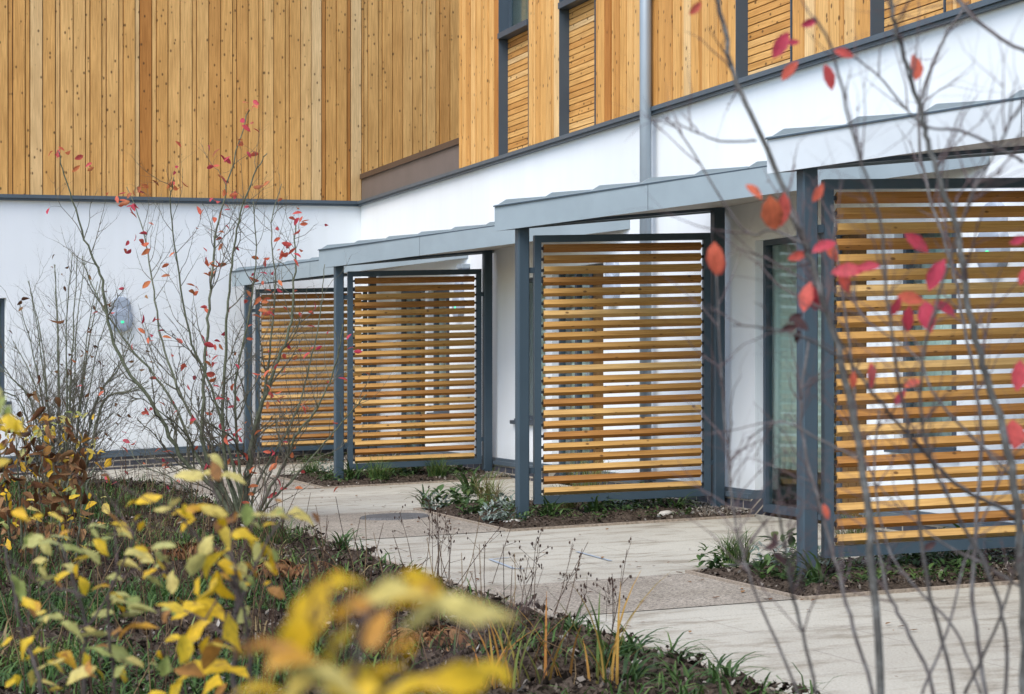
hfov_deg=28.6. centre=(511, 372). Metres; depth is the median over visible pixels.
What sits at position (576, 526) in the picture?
bed edging
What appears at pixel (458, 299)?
alarm box
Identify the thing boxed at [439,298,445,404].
curtain
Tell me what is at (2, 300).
window
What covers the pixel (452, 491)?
leafy plant
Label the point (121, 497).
grass tuft
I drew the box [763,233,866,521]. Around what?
glazed door
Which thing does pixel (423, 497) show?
strap leaf plant
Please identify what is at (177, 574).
undergrowth
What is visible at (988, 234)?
alarm box
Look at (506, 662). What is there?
iris clump
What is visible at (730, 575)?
soil
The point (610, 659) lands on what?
strap leaf plant
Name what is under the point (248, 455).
serviceberry shrub
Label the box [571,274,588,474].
curtain
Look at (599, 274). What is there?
glazed door
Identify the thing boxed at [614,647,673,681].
strap leaf plant
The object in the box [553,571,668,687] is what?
iris clump
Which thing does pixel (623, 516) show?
soil
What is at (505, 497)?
silver plant
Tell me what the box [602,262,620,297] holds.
alarm box
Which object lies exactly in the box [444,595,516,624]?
strap leaf plant
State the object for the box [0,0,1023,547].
apartment building
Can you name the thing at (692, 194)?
porch canopy
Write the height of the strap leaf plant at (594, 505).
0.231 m
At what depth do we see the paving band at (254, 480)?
21.12 m
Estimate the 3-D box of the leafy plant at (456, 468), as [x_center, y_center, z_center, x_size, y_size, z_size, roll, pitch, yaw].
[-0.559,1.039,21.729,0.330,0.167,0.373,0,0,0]
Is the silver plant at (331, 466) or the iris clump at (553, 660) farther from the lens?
the silver plant at (331, 466)
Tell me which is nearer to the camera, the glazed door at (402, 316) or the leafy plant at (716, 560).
the leafy plant at (716, 560)
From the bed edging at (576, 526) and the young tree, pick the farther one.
the bed edging at (576, 526)
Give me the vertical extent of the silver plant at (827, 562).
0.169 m
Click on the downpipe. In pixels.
(645, 89)
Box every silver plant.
[314,458,333,472]
[419,492,451,510]
[478,497,515,522]
[489,490,514,509]
[603,499,633,507]
[748,541,796,567]
[818,545,847,567]
[861,542,911,563]
[977,548,1013,555]
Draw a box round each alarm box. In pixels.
[109,297,132,331]
[452,282,464,315]
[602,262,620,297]
[975,202,1009,266]
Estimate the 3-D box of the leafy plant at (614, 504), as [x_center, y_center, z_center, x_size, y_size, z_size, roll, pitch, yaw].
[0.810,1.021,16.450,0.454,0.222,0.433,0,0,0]
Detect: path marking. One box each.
[489,559,513,567]
[575,551,612,560]
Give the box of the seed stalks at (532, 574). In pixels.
[508,528,587,624]
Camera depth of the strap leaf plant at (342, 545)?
13.44 m
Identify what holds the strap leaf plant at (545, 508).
on the soil at (623, 516)
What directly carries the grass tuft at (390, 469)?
on the soil at (306, 478)
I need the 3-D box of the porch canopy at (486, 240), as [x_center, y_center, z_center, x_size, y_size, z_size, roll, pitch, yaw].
[0.116,-0.162,20.370,1.734,2.767,4.480,0,0,-44]
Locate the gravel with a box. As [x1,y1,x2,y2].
[327,453,1014,569]
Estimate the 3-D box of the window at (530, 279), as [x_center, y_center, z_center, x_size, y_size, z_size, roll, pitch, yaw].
[0.227,-0.224,20.753,0.180,1.531,1.020,0,0,-19]
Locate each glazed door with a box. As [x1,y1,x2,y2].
[401,291,424,454]
[559,263,602,484]
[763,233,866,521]
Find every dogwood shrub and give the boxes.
[0,319,196,567]
[0,388,156,466]
[0,457,195,693]
[77,375,318,693]
[190,381,665,693]
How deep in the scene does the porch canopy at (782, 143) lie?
11.04 m
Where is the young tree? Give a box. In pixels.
[599,0,1023,693]
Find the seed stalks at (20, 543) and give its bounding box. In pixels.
[0,493,45,585]
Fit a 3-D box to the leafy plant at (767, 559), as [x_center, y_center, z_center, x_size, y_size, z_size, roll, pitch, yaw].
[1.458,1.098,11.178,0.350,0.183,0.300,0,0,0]
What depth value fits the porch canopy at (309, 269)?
25.63 m
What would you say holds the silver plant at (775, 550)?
on the soil at (730, 575)
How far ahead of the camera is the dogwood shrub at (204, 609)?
3.29 m
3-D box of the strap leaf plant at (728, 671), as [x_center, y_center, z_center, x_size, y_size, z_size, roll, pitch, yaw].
[0.812,1.123,7.687,0.421,0.175,0.338,0,0,-21]
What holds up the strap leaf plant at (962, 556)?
on the soil at (730, 575)
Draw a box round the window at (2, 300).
[0,298,11,404]
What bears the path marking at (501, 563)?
on the path
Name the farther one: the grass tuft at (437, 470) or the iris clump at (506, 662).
the grass tuft at (437, 470)
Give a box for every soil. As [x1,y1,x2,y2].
[230,453,375,465]
[280,466,503,486]
[423,499,749,528]
[695,549,1018,595]
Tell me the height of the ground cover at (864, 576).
0.150 m
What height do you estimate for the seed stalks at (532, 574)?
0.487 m
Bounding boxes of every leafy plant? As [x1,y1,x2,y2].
[395,466,427,474]
[430,484,472,507]
[446,465,474,473]
[450,483,482,501]
[457,493,497,514]
[587,500,632,507]
[633,481,669,505]
[689,542,731,568]
[748,553,803,579]
[757,528,796,561]
[908,551,949,559]
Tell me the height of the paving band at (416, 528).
0.044 m
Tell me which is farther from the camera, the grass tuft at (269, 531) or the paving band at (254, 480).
the paving band at (254, 480)
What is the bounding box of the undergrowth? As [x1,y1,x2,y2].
[0,439,581,693]
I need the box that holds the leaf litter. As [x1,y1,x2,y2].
[169,478,1004,676]
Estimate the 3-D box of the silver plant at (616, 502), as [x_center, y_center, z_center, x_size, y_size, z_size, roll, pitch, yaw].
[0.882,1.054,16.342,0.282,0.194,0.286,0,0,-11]
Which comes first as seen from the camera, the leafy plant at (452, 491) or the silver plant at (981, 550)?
the silver plant at (981, 550)
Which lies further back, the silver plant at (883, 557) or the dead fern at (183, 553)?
the dead fern at (183, 553)
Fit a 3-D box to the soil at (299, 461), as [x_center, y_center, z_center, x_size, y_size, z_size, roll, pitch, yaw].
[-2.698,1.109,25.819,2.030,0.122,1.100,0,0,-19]
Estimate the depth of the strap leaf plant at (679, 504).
15.97 m
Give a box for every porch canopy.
[232,255,467,459]
[318,220,629,479]
[493,156,989,517]
[765,90,1023,578]
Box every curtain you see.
[407,299,421,454]
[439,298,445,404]
[529,282,544,414]
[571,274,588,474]
[772,239,820,471]
[914,233,951,436]
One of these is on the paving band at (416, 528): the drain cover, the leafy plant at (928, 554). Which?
the drain cover
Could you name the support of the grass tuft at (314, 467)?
on the soil at (306, 478)
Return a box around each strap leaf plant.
[315,528,380,550]
[335,460,379,479]
[400,484,449,506]
[435,466,507,494]
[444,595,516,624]
[529,490,577,516]
[548,603,602,630]
[567,640,650,668]
[574,487,620,512]
[587,618,679,655]
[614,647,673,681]
[618,656,727,682]
[629,630,716,666]
[652,490,703,507]
[678,640,769,682]
[775,548,866,584]
[933,549,1003,560]
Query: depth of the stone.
15.60 m
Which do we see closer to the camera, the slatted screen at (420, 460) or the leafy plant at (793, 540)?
the leafy plant at (793, 540)
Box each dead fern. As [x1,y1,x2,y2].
[1,522,77,541]
[131,542,223,567]
[248,559,338,583]
[378,624,479,653]
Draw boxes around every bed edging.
[161,485,787,693]
[228,460,354,466]
[272,474,510,488]
[413,507,754,531]
[685,552,1018,599]
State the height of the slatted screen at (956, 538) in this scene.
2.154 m
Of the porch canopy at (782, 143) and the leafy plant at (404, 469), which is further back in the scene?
the leafy plant at (404, 469)
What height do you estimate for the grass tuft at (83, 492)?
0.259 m
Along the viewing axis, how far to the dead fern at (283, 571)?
11.51 m
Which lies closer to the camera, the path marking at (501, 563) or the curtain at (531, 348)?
the path marking at (501, 563)
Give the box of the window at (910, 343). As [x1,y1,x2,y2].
[884,233,960,453]
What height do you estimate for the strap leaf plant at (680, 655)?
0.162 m
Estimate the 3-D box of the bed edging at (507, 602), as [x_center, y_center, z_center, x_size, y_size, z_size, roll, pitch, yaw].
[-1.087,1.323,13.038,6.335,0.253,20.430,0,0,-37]
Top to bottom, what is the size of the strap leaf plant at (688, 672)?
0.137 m
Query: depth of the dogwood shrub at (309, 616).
1.04 m
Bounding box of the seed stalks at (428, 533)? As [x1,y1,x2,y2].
[392,486,464,583]
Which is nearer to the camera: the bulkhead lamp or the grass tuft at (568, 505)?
the grass tuft at (568, 505)
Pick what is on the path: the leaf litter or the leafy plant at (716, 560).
the leaf litter
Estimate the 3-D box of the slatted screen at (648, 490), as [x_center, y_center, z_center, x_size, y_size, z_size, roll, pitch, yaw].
[0.867,-0.045,15.919,1.546,2.154,0.066,0,0,-15]
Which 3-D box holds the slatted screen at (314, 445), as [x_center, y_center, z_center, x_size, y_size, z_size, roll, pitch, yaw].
[-2.620,-0.045,26.099,1.546,2.154,0.066,0,0,-15]
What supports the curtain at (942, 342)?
hanging from the apartment building
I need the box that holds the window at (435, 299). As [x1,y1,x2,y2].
[426,290,448,413]
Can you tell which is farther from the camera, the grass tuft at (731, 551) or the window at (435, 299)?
the window at (435, 299)
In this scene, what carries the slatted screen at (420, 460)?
attached to the porch canopy at (486, 240)
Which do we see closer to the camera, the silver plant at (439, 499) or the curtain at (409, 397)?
the silver plant at (439, 499)
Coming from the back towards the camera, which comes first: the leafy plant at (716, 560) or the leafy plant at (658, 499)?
the leafy plant at (658, 499)
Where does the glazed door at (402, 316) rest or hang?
in the apartment building
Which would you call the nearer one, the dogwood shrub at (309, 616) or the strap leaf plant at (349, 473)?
the dogwood shrub at (309, 616)
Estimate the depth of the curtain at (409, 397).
25.73 m
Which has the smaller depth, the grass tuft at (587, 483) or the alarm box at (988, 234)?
the alarm box at (988, 234)
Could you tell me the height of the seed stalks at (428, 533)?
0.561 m
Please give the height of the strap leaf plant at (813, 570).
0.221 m
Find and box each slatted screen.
[252,287,368,452]
[344,269,483,469]
[529,233,712,503]
[818,178,1023,557]
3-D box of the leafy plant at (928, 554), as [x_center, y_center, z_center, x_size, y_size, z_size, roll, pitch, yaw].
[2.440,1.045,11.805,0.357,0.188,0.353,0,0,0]
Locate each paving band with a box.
[161,477,318,494]
[270,510,503,540]
[477,573,795,615]
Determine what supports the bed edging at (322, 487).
on the paving band at (254, 480)
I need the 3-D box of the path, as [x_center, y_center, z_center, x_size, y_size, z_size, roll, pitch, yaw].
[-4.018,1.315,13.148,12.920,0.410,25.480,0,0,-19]
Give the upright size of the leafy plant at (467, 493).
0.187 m
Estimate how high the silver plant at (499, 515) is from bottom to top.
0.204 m
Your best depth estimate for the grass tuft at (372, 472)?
21.11 m
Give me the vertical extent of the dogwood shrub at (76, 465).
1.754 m
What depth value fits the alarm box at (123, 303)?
25.31 m
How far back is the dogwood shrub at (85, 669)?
3.58 m
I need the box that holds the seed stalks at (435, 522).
[424,494,519,585]
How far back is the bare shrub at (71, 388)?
20.21 m
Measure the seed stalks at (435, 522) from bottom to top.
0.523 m
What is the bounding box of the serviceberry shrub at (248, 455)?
[42,100,395,520]
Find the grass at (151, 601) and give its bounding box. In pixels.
[0,473,846,693]
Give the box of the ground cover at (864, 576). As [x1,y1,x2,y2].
[269,452,1014,586]
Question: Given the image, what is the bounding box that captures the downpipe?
[640,0,650,482]
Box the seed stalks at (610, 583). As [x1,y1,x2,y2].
[537,537,631,668]
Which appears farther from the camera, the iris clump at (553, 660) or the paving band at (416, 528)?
the paving band at (416, 528)
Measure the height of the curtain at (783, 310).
1.761 m
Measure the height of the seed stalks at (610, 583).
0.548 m
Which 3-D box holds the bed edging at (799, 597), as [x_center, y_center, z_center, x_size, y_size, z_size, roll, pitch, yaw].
[2.211,1.149,11.407,2.023,0.106,1.492,0,0,-19]
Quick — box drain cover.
[359,513,428,519]
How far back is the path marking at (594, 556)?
12.84 m
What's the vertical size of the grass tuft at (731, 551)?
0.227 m
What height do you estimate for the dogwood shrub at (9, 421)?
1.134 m
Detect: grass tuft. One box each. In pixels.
[63,481,97,502]
[90,485,138,507]
[236,504,320,546]
[292,454,332,472]
[360,456,399,479]
[380,446,402,472]
[415,453,460,476]
[461,464,509,501]
[547,483,582,509]
[550,449,619,493]
[702,526,762,563]
[819,499,895,545]
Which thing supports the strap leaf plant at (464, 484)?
on the soil at (623, 516)
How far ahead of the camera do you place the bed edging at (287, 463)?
25.18 m
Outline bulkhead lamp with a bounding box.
[457,264,469,268]
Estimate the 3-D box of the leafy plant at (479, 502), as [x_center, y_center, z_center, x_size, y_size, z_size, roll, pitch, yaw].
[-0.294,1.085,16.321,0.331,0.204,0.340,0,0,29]
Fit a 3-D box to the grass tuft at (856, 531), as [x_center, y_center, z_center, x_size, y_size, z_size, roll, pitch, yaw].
[2.143,0.923,12.557,0.788,0.394,0.788,0,0,-13]
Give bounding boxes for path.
[0,461,1020,693]
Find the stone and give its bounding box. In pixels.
[657,510,671,516]
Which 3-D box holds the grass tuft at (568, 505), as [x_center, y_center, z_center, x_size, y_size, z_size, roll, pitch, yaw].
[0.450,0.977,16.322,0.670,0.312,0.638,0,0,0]
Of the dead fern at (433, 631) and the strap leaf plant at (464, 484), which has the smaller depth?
the dead fern at (433, 631)
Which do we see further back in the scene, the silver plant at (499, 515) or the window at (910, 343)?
the silver plant at (499, 515)
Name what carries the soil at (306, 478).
on the ground
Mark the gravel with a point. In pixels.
(711, 509)
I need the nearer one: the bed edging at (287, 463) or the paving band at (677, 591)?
the paving band at (677, 591)
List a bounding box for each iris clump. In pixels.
[472,591,569,688]
[488,592,583,683]
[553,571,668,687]
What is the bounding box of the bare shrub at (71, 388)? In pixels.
[0,233,176,490]

